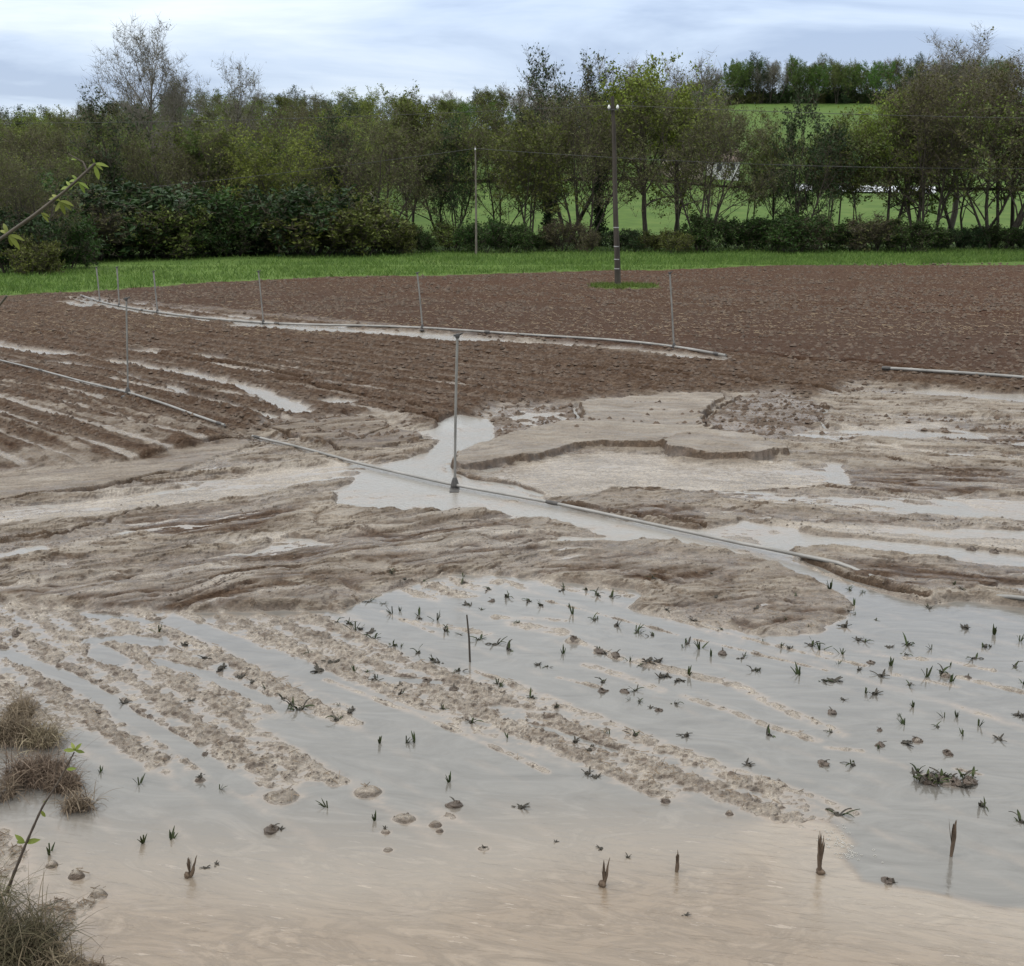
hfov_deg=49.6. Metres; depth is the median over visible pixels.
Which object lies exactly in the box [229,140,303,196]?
tree
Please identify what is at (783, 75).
tree
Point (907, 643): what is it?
seedling
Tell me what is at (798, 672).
seedling
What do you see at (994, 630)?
seedling
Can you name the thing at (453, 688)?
earth clod
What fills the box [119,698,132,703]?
wilted seedling
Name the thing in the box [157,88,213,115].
tree
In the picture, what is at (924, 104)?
tree
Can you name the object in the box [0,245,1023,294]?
verge grass
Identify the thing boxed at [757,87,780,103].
shrub
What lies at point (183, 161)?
tree
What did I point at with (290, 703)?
seedling
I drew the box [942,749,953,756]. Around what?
earth clod
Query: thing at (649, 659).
wilted seedling
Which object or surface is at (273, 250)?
shrub
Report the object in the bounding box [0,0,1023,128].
sky
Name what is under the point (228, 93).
tree
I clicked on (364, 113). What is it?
tree
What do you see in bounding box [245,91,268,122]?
tree
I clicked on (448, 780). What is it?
seedling
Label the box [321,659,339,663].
wilted seedling
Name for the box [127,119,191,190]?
tree
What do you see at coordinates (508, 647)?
seedling
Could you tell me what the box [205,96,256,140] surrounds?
tree
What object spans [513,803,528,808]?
wilted seedling
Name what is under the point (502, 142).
tree
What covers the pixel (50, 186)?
shrub
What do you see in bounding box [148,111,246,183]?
tree
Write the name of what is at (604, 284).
grass patch
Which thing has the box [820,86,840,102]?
shrub
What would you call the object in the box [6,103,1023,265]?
terrain
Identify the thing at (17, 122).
tree
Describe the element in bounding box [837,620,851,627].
wilted seedling
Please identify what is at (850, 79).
tree
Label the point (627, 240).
shrub
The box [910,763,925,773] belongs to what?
seedling
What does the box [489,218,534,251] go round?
shrub
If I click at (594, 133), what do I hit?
tree
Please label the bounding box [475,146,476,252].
service pole
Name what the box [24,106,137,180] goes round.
tree
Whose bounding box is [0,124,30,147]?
tree
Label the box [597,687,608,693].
earth clod
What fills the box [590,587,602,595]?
seedling
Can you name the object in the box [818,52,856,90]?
tree
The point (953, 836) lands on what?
maize stub
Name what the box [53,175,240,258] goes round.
shrub
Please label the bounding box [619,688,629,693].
earth clod
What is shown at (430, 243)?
shrub
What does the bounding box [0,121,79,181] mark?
tree
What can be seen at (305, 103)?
tree
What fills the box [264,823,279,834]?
earth clod
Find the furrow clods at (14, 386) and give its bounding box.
[0,309,1023,441]
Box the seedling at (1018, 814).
[1008,809,1023,823]
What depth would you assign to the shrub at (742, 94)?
380.27 m
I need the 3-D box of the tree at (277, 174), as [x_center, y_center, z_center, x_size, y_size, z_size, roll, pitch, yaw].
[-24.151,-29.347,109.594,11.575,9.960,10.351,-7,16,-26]
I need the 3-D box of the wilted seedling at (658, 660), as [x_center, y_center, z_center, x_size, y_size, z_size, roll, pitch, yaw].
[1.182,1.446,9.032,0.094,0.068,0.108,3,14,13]
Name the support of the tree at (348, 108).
on the terrain at (627, 218)
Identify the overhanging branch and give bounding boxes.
[0,154,107,249]
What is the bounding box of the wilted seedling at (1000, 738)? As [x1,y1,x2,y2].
[993,733,1006,741]
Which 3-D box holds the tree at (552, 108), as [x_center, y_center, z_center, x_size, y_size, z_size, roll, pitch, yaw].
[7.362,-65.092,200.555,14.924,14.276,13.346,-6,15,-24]
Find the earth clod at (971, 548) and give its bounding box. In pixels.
[966,545,976,550]
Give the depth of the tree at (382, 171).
106.79 m
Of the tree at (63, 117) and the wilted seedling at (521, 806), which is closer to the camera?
the wilted seedling at (521, 806)
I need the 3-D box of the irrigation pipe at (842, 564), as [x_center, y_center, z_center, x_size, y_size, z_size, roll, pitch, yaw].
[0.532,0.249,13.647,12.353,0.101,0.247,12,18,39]
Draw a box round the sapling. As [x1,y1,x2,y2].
[6,741,84,892]
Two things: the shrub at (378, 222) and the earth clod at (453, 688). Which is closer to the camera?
the earth clod at (453, 688)
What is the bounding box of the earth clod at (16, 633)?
[12,627,20,637]
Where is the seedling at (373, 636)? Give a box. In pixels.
[363,633,380,638]
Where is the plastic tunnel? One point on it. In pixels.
(874, 189)
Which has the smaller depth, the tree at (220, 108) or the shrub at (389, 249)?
the shrub at (389, 249)
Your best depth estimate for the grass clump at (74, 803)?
6.80 m
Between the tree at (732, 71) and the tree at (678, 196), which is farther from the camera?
the tree at (732, 71)
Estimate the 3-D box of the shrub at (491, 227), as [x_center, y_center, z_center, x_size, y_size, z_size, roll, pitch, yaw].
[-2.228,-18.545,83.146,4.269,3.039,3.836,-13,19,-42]
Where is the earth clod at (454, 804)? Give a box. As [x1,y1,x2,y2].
[445,797,462,808]
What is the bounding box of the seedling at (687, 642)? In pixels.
[685,636,690,644]
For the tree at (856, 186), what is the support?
on the terrain at (627, 218)
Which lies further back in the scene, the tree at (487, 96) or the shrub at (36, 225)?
the tree at (487, 96)
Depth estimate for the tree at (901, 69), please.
377.76 m
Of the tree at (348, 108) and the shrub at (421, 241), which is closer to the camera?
the shrub at (421, 241)
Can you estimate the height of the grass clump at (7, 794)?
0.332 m
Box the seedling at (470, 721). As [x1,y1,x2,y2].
[465,716,483,723]
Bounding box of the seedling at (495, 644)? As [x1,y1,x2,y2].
[486,637,505,645]
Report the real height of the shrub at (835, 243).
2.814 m
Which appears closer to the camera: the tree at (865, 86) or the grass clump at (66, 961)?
the grass clump at (66, 961)
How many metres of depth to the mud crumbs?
10.64 m
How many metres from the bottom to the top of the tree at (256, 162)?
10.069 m
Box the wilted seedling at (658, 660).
[652,657,662,662]
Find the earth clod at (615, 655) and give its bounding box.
[611,649,620,658]
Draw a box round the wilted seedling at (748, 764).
[742,757,754,766]
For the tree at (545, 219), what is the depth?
92.08 m
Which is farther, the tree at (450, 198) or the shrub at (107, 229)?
the tree at (450, 198)
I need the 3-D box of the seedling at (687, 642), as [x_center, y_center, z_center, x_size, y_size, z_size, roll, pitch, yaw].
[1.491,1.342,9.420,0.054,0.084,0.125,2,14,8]
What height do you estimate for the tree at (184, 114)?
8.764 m
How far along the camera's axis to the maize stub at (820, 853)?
6.13 m
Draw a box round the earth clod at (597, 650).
[593,646,603,653]
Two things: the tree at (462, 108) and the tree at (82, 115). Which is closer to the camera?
the tree at (82, 115)
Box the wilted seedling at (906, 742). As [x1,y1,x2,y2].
[901,740,913,746]
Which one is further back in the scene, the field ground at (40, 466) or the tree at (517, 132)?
the tree at (517, 132)
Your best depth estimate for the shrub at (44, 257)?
56.50 m
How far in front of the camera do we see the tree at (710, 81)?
384.44 m
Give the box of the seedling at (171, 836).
[169,825,177,839]
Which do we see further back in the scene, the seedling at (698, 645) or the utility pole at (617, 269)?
the utility pole at (617, 269)
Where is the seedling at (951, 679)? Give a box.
[948,674,955,681]
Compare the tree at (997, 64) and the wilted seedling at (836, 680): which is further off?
the tree at (997, 64)
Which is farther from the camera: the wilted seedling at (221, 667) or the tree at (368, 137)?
the tree at (368, 137)
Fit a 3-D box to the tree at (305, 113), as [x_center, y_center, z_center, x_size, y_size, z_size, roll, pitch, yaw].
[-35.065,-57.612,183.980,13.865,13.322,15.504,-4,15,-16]
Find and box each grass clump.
[0,680,54,721]
[0,684,62,755]
[0,733,97,799]
[0,763,42,807]
[0,832,60,942]
[0,863,106,965]
[6,708,83,755]
[16,918,108,965]
[38,752,98,801]
[47,781,116,817]
[73,936,126,965]
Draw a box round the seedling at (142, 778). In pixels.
[132,774,144,784]
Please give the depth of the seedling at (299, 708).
8.17 m
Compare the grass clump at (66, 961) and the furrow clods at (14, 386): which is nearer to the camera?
the grass clump at (66, 961)
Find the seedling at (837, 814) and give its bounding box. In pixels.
[825,808,858,816]
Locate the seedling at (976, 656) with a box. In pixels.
[967,652,983,658]
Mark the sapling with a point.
(20, 839)
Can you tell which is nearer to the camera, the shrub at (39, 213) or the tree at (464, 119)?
the shrub at (39, 213)
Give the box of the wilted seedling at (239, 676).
[235,672,246,678]
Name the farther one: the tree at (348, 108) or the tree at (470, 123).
the tree at (348, 108)
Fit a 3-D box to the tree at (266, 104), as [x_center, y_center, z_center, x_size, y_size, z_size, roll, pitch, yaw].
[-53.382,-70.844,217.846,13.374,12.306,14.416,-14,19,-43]
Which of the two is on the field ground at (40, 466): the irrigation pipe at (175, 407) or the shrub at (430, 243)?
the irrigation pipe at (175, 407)
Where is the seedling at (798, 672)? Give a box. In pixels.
[790,662,800,675]
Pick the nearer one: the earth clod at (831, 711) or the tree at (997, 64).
the earth clod at (831, 711)
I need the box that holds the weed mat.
[912,767,978,786]
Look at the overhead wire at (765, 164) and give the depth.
80.20 m
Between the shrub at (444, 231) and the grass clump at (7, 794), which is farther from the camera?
the shrub at (444, 231)
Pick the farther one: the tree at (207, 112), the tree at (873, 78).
the tree at (873, 78)
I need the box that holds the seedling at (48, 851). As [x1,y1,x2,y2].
[46,842,54,854]
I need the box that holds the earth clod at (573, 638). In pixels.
[570,635,577,641]
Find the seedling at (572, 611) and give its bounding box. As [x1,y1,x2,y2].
[568,603,573,613]
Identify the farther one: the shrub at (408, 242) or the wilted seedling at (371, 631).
the shrub at (408, 242)
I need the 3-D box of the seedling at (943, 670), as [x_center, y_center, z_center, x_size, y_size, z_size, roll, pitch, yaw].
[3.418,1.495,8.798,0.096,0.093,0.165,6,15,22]
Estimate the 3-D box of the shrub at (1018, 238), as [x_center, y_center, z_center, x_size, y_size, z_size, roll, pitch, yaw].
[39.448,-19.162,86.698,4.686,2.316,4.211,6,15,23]
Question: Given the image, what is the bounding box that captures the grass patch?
[586,280,658,288]
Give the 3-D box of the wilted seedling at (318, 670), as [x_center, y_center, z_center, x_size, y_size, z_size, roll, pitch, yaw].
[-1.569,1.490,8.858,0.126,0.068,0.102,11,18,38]
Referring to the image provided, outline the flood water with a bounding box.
[0,298,1023,965]
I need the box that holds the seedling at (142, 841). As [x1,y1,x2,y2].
[137,834,146,843]
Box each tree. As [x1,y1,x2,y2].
[0,105,23,127]
[0,111,20,131]
[0,111,65,140]
[0,116,82,201]
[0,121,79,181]
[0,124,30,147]
[0,127,105,270]
[0,148,32,225]
[2,104,31,144]
[2,125,115,195]
[5,109,34,133]
[12,104,82,129]
[18,119,86,181]
[23,104,57,125]
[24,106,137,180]
[42,107,85,137]
[46,128,174,192]
[57,83,157,251]
[60,111,186,184]
[62,11,211,185]
[63,101,133,130]
[64,105,149,187]
[67,95,118,119]
[76,100,132,129]
[88,113,168,196]
[93,125,184,201]
[100,96,124,121]
[111,112,240,202]
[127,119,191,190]
[131,104,177,129]
[140,113,287,201]
[144,98,181,118]
[146,53,266,185]
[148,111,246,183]
[149,79,195,114]
[154,107,192,128]
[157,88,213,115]
[161,104,198,126]
[176,124,301,247]
[190,88,237,118]
[192,89,226,112]
[197,104,221,130]
[197,119,352,249]
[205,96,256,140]
[210,118,261,143]
[214,93,274,128]
[214,95,265,129]
[214,119,287,184]
[216,97,311,161]
[224,137,310,198]
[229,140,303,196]
[241,101,390,196]
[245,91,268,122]
[260,92,331,138]
[262,91,300,125]
[264,118,321,148]
[265,94,330,133]
[272,84,311,124]
[273,111,401,199]
[277,109,393,189]
[284,88,327,123]
[284,88,458,250]
[285,95,334,123]
[302,97,378,248]
[309,92,346,108]
[310,100,377,136]
[314,92,349,109]
[317,102,372,125]
[325,81,484,224]
[331,83,399,120]
[334,99,374,134]
[352,126,388,188]
[372,114,397,135]
[374,89,522,241]
[378,106,397,125]
[390,95,420,117]
[395,91,440,114]
[417,114,494,248]
[423,89,456,109]
[426,112,475,152]
[428,94,466,148]
[434,99,507,132]
[447,93,470,116]
[451,97,474,132]
[457,105,585,246]
[457,122,493,174]
[466,86,502,119]
[466,88,490,126]
[471,50,682,241]
[477,84,518,126]
[480,105,589,247]
[483,113,512,163]
[491,64,668,249]
[496,111,540,147]
[499,42,595,244]
[499,110,546,132]
[509,88,529,111]
[528,88,581,128]
[552,48,663,246]
[563,123,595,173]
[570,86,621,104]
[580,101,636,157]
[581,51,724,248]
[585,87,609,117]
[600,62,805,250]
[624,50,735,237]
[636,79,732,229]
[669,83,711,108]
[692,66,724,96]
[694,95,731,126]
[700,67,726,93]
[712,61,754,104]
[720,56,764,92]
[720,58,751,91]
[725,130,789,220]
[739,50,769,102]
[745,85,866,249]
[749,105,854,245]
[751,65,770,103]
[754,55,780,91]
[763,59,785,102]
[765,59,799,102]
[773,60,792,89]
[784,53,819,102]
[784,61,803,86]
[794,116,877,247]
[801,60,833,103]
[802,56,830,89]
[806,106,894,247]
[813,132,896,249]
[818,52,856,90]
[822,59,851,103]
[829,64,864,101]
[837,67,866,90]
[845,40,1023,249]
[847,85,981,246]
[848,57,868,90]
[852,73,982,245]
[857,59,903,103]
[858,61,893,92]
[859,70,881,92]
[870,58,890,88]
[871,65,1023,248]
[874,25,1022,244]
[875,56,901,92]
[882,55,913,93]
[884,22,1023,249]
[894,63,920,87]
[901,55,929,89]
[902,51,938,73]
[942,65,958,87]
[956,55,992,84]
[967,80,1023,206]
[969,57,1008,92]
[977,50,1023,245]
[978,56,1008,89]
[979,64,1004,89]
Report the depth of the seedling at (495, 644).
9.40 m
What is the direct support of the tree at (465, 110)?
on the terrain at (627, 218)
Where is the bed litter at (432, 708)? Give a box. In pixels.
[2,604,821,806]
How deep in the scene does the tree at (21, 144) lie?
104.27 m
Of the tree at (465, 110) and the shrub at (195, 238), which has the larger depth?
the tree at (465, 110)
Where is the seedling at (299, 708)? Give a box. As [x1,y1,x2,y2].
[287,698,314,710]
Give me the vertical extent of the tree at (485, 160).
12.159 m
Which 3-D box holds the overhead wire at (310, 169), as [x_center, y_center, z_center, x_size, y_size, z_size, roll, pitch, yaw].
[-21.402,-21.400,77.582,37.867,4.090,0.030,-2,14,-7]
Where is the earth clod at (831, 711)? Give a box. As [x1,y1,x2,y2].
[828,707,836,714]
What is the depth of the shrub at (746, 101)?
378.87 m
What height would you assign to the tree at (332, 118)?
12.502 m
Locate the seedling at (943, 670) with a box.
[937,663,949,675]
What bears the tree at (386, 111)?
on the terrain at (627, 218)
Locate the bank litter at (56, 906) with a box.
[0,831,105,961]
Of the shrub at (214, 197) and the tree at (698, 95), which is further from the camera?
the tree at (698, 95)
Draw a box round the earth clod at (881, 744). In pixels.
[874,741,886,747]
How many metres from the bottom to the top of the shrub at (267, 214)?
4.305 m
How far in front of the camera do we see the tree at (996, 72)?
373.32 m
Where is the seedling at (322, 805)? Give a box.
[317,798,327,807]
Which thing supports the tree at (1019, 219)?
on the terrain at (627, 218)
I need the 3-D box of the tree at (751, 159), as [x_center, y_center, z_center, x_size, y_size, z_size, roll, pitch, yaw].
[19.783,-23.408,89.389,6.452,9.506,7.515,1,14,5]
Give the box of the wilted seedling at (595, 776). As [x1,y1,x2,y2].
[591,772,601,778]
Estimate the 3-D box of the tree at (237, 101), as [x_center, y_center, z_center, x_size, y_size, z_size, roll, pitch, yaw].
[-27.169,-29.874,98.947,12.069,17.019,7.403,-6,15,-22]
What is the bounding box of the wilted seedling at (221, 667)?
[216,663,226,671]
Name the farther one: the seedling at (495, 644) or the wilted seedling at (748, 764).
the seedling at (495, 644)
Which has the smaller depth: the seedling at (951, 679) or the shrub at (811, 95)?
the seedling at (951, 679)
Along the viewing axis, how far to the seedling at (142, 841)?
6.45 m
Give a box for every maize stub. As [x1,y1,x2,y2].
[184,856,196,878]
[598,858,609,887]
[675,850,678,871]
[816,834,825,874]
[949,820,956,856]
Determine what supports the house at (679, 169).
on the terrain at (627, 218)
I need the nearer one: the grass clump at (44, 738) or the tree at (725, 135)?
the grass clump at (44, 738)
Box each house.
[663,149,702,179]
[705,151,741,180]
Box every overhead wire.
[84,105,607,122]
[114,148,474,190]
[476,148,1023,168]
[618,105,1007,117]
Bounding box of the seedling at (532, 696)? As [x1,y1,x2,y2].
[526,688,535,698]
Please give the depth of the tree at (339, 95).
259.52 m
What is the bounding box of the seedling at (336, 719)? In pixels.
[326,715,342,721]
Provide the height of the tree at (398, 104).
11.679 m
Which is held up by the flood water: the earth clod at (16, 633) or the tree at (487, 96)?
the earth clod at (16, 633)
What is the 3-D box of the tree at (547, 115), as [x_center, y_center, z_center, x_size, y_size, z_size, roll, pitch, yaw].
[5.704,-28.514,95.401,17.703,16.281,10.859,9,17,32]
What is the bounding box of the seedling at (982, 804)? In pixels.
[978,798,988,811]
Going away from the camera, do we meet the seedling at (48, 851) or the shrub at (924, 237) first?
the seedling at (48, 851)
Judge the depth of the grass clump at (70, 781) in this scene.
7.04 m
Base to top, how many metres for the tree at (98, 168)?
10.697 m
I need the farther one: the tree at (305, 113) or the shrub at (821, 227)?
the tree at (305, 113)
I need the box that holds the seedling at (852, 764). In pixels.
[840,760,855,766]
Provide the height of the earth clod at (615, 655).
0.101 m
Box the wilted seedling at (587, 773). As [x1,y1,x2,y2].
[581,767,593,775]
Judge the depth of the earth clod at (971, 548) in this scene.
11.95 m
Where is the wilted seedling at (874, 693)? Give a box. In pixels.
[869,688,882,695]
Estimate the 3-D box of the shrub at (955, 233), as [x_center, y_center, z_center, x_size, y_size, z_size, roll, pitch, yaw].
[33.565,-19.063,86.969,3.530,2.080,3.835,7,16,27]
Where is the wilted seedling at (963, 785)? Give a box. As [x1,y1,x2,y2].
[959,782,975,788]
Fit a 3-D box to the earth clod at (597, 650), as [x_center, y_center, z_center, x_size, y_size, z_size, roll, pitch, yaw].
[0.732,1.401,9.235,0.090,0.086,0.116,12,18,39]
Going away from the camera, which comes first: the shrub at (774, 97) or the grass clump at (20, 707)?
the grass clump at (20, 707)
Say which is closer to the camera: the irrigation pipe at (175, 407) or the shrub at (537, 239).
the irrigation pipe at (175, 407)
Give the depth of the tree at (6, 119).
225.24 m
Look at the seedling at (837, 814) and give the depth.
6.75 m
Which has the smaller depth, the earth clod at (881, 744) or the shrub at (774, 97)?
the earth clod at (881, 744)
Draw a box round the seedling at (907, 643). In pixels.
[902,633,914,645]
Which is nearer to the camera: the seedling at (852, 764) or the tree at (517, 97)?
the seedling at (852, 764)
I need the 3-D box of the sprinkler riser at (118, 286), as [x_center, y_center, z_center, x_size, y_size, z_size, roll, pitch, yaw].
[-14.201,-7.051,39.934,0.164,1.474,0.300,0,14,0]
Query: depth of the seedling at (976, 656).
9.09 m
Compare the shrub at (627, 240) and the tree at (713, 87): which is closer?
the shrub at (627, 240)
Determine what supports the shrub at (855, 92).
on the terrain at (627, 218)
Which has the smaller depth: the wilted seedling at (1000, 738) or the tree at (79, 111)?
the wilted seedling at (1000, 738)
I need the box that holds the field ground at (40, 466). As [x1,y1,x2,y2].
[0,264,1023,965]
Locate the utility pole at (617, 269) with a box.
[607,96,620,283]
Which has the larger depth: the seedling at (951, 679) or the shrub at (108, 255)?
the shrub at (108, 255)
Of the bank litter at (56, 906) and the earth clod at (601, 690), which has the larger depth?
the earth clod at (601, 690)
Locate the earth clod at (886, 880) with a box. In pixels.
[881,876,893,884]
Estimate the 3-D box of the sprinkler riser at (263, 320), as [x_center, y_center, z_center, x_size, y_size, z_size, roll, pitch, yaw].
[-7.715,-5.682,34.036,0.178,1.666,0.300,0,14,0]
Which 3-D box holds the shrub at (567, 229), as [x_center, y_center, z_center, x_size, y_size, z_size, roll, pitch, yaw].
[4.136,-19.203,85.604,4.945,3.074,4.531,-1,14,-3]
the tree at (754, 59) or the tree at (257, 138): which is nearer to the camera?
the tree at (257, 138)
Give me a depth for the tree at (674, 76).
93.41 m
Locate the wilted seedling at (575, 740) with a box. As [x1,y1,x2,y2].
[572,736,579,743]
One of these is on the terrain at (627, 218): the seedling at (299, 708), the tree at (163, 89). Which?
the tree at (163, 89)
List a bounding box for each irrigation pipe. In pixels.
[0,359,225,425]
[81,295,726,356]
[251,435,1023,599]
[882,366,1023,378]
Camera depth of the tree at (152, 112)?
217.14 m
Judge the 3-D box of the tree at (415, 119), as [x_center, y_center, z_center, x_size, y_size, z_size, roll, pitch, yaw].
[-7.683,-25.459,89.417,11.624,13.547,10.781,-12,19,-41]
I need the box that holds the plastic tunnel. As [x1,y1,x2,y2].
[842,186,898,191]
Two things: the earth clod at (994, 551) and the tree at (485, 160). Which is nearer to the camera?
the earth clod at (994, 551)
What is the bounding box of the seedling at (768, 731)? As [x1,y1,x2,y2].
[766,724,775,737]
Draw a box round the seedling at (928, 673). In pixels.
[921,665,932,676]
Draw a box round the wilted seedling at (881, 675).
[871,669,889,677]
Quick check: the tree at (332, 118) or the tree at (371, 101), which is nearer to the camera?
the tree at (332, 118)
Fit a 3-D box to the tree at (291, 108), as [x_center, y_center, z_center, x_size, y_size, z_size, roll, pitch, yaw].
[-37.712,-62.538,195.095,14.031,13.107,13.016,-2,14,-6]
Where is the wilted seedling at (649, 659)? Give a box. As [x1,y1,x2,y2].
[642,657,655,664]
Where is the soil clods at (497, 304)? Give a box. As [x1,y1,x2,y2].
[0,262,1023,314]
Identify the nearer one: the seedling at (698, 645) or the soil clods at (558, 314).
the seedling at (698, 645)
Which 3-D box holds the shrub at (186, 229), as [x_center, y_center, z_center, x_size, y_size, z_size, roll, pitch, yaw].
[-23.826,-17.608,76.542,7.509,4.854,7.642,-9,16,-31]
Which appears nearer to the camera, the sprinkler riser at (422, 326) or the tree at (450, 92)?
the sprinkler riser at (422, 326)
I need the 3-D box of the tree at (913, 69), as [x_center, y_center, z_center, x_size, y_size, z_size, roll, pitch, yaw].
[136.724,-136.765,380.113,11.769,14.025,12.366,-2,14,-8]
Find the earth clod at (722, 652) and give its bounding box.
[718,647,726,655]
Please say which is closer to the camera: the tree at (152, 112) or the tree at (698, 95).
the tree at (152, 112)
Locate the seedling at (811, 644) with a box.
[805,638,823,646]
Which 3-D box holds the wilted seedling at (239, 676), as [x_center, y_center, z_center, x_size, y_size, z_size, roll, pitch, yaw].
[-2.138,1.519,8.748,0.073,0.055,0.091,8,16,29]
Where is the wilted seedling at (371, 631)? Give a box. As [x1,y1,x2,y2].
[365,628,375,633]
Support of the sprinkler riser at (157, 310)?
attached to the irrigation pipe at (527, 334)
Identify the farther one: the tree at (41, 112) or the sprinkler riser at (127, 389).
the tree at (41, 112)
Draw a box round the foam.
[814,824,883,862]
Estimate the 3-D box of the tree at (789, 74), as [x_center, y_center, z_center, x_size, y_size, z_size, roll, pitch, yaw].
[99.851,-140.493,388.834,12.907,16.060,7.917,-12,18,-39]
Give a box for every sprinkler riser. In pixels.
[95,266,100,302]
[115,266,119,306]
[121,297,130,397]
[152,270,158,313]
[257,270,264,324]
[416,272,423,330]
[449,332,462,492]
[668,271,675,349]
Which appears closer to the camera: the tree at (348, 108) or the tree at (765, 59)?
the tree at (348, 108)
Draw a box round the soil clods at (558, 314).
[0,263,1023,337]
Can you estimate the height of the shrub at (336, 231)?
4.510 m
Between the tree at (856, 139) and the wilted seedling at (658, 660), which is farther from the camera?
the tree at (856, 139)
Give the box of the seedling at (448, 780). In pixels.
[445,771,450,782]
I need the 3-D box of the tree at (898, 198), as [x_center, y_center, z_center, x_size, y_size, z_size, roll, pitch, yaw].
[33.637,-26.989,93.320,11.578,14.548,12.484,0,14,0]
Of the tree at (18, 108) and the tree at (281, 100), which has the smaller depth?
the tree at (281, 100)
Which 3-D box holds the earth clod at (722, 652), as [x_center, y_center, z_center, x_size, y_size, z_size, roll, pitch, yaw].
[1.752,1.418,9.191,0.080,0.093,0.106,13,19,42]
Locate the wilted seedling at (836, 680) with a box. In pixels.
[821,676,842,682]
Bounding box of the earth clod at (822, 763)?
[818,759,829,766]
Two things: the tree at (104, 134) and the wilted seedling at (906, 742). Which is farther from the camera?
the tree at (104, 134)
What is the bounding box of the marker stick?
[466,615,470,661]
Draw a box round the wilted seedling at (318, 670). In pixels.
[310,662,323,673]
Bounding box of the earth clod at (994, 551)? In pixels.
[989,547,998,553]
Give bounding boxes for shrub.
[0,167,99,258]
[0,203,66,272]
[0,232,67,274]
[1,190,103,263]
[11,209,107,267]
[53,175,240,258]
[58,214,105,260]
[60,200,138,260]
[68,203,116,252]
[83,189,165,257]
[111,195,215,259]
[131,211,213,257]
[156,185,271,254]
[195,213,245,255]
[196,219,272,255]
[222,178,384,256]
[222,207,292,252]
[233,211,280,254]
[255,217,312,254]
[258,196,376,255]
[313,184,398,253]
[314,195,414,255]
[365,212,406,252]
[371,216,423,254]
[391,222,428,252]
[414,231,437,252]
[423,220,470,250]
[451,215,509,252]
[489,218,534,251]
[519,230,553,250]
[536,215,593,251]
[572,228,600,251]
[597,227,651,250]
[631,228,666,250]
[652,227,695,253]
[676,210,735,250]
[714,216,770,250]
[727,90,747,105]
[734,88,751,103]
[738,211,799,249]
[742,87,765,103]
[742,93,756,103]
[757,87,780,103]
[758,207,837,252]
[775,89,800,102]
[777,82,809,102]
[791,211,844,251]
[799,90,819,102]
[809,89,828,103]
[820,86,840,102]
[822,217,878,250]
[824,87,852,103]
[826,210,903,251]
[845,88,862,102]
[850,91,868,103]
[862,90,878,103]
[863,88,887,103]
[868,214,952,252]
[921,228,962,248]
[948,225,990,249]
[969,221,1002,247]
[992,225,1023,250]
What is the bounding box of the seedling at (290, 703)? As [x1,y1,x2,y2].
[283,697,293,707]
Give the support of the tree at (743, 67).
on the terrain at (627, 218)
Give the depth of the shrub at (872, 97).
378.62 m
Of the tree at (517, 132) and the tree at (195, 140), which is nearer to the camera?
the tree at (195, 140)
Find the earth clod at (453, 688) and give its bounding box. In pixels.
[449,683,458,690]
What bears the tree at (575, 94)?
on the terrain at (627, 218)
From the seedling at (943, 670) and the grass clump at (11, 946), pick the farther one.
the seedling at (943, 670)
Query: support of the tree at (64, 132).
on the terrain at (627, 218)
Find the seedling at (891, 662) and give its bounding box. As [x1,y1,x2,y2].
[889,656,893,665]
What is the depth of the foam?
6.42 m
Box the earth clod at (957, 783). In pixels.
[951,776,960,785]
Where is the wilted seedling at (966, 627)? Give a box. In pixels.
[960,624,970,629]
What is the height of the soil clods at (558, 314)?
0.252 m
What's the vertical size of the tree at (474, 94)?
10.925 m
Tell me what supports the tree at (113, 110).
on the terrain at (627, 218)
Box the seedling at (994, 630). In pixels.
[992,624,996,634]
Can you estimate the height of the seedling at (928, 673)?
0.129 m
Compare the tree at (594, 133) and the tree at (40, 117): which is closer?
the tree at (594, 133)
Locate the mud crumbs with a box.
[0,498,1021,816]
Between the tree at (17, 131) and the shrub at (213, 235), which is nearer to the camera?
the shrub at (213, 235)
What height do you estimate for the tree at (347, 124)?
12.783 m
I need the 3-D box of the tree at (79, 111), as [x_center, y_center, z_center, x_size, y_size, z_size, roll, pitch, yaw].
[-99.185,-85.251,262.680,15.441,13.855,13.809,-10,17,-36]
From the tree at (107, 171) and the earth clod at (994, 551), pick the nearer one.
the earth clod at (994, 551)
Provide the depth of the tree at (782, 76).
377.10 m
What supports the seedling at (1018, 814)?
on the flood water
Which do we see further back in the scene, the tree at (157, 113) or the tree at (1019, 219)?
the tree at (157, 113)
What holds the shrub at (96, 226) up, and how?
on the terrain at (627, 218)
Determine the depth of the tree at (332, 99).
281.26 m
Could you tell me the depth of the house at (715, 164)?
189.22 m
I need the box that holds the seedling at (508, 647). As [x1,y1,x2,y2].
[506,639,512,651]
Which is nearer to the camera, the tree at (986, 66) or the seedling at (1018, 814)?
the seedling at (1018, 814)
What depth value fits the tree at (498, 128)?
197.97 m
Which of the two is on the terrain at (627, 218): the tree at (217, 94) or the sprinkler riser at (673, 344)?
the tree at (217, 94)
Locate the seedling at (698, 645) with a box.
[694,641,707,649]
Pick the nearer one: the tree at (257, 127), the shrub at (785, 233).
the shrub at (785, 233)
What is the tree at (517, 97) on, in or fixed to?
on the terrain at (627, 218)
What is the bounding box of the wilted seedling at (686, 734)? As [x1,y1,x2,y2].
[676,732,689,737]
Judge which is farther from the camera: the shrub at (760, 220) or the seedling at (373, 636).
the shrub at (760, 220)
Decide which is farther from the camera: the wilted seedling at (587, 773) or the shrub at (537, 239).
the shrub at (537, 239)
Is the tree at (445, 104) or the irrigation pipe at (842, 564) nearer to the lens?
the irrigation pipe at (842, 564)
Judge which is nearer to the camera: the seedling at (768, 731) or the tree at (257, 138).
the seedling at (768, 731)

